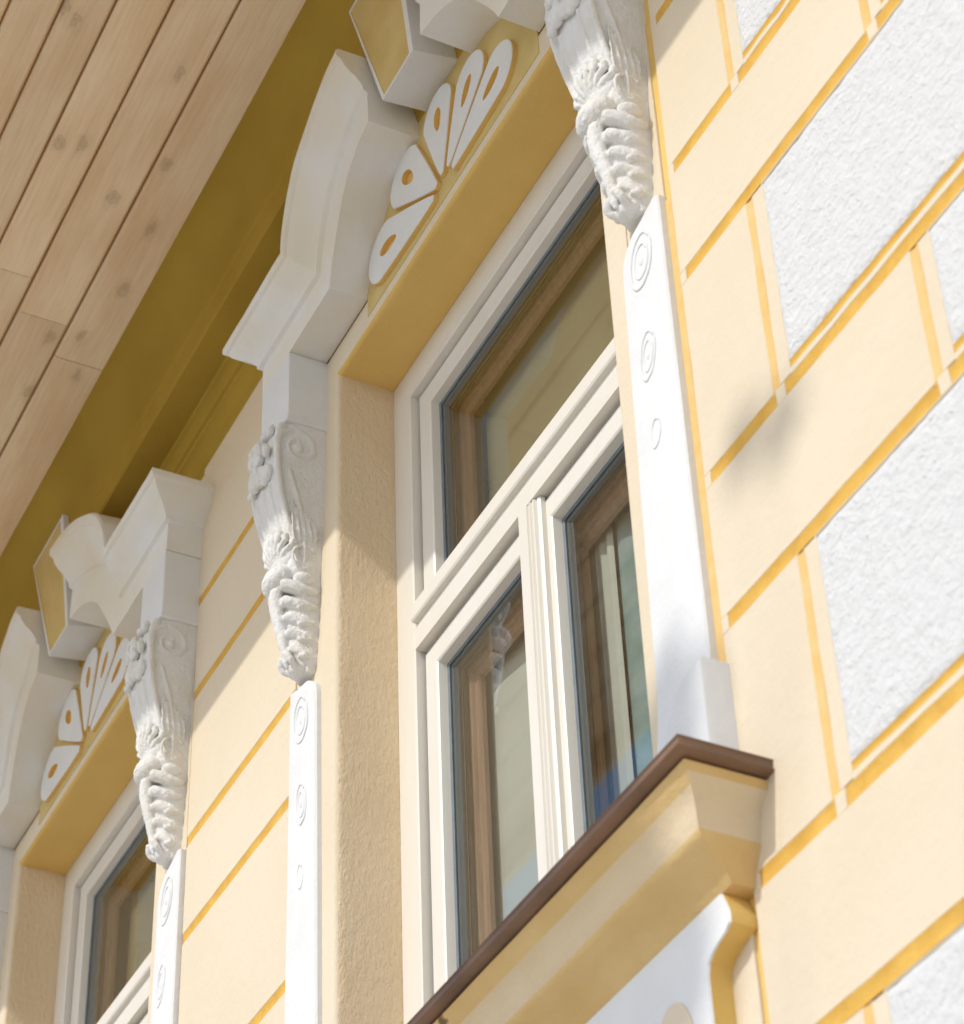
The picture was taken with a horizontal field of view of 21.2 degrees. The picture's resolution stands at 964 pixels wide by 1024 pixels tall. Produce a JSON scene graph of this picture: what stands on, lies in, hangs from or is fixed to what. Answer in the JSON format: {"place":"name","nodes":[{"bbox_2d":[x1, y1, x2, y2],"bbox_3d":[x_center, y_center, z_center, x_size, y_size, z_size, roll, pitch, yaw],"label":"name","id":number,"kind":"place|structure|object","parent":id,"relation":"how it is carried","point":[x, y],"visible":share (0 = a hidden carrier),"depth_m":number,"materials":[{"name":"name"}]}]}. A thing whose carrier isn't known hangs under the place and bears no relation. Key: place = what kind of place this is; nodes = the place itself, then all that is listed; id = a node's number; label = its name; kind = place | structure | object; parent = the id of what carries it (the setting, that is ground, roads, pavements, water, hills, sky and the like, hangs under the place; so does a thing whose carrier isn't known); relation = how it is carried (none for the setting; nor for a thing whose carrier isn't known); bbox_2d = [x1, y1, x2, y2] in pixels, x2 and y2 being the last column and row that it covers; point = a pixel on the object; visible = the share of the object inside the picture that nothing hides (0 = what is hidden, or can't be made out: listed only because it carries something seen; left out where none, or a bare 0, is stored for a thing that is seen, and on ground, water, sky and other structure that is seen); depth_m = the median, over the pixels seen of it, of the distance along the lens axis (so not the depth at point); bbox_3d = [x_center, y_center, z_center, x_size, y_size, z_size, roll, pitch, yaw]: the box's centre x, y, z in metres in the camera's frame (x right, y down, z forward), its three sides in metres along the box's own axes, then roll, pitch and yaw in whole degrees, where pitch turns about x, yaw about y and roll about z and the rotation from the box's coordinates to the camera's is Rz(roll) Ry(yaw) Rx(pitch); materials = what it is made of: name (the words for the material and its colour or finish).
{"place":"outdoors","nodes":[
{"label":"outdoors","id":0,"kind":"place"},
{"bbox_2d":[0,0,963,1023],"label":"house","id":1,"kind":"structure","parent":0,"point":[284,582],"depth_m":4.79,"materials":[{"name":"paint"}]},
{"bbox_2d":[53,776,151,1023],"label":"window","id":2,"kind":"structure","parent":1,"relation":"in","point":[92,988],"depth_m":6.59,"materials":[{"name":"white paint"}]},
{"bbox_2d":[126,862,155,983],"bbox_3d":[-0.747,0.951,6.343,0.016,0.588,0.720,17,-44,-21],"label":"roller blind","id":3,"kind":"object","parent":1,"relation":"attached to","point":[141,921],"visible":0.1,"depth_m":6.58,"materials":[{"name":"beige fabric"}]},
{"bbox_2d":[485,630,537,927],"bbox_3d":[0.087,0.569,4.514,0.013,1.030,0.420,17,-44,-21],"label":"curtain","id":4,"kind":"object","parent":1,"relation":"hanging from","point":[515,867],"visible":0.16,"depth_m":4.65,"materials":[{"name":"beige fabric"}]},
{"bbox_2d":[394,124,628,1023],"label":"window","id":5,"kind":"structure","parent":1,"relation":"in","point":[472,577],"depth_m":4.74,"materials":[{"name":"white paint"}]},
{"bbox_2d":[485,233,613,500],"bbox_3d":[0.174,-0.271,4.953,0.016,0.588,0.720,17,-44,-21],"label":"roller blind","id":6,"kind":"object","parent":1,"relation":"attached to","point":[565,345],"visible":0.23,"depth_m":5.07,"materials":[{"name":"beige fabric"}]},
{"bbox_2d":[594,522,633,798],"bbox_3d":[0.229,0.388,4.269,0.008,0.960,0.060,17,-44,-21],"label":"curtain","id":7,"kind":"object","parent":1,"relation":"hanging from","point":[620,740],"visible":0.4,"depth_m":4.38,"materials":[{"name":"beige fabric"}]},
{"bbox_2d":[589,501,652,805],"bbox_3d":[0.293,0.303,4.211,0.018,1.030,0.455,17,-44,-21],"label":"curtain","id":8,"kind":"object","parent":1,"relation":"hanging from","point":[637,702],"visible":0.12,"depth_m":4.38,"materials":[{"name":"grey fabric"}]}
]}

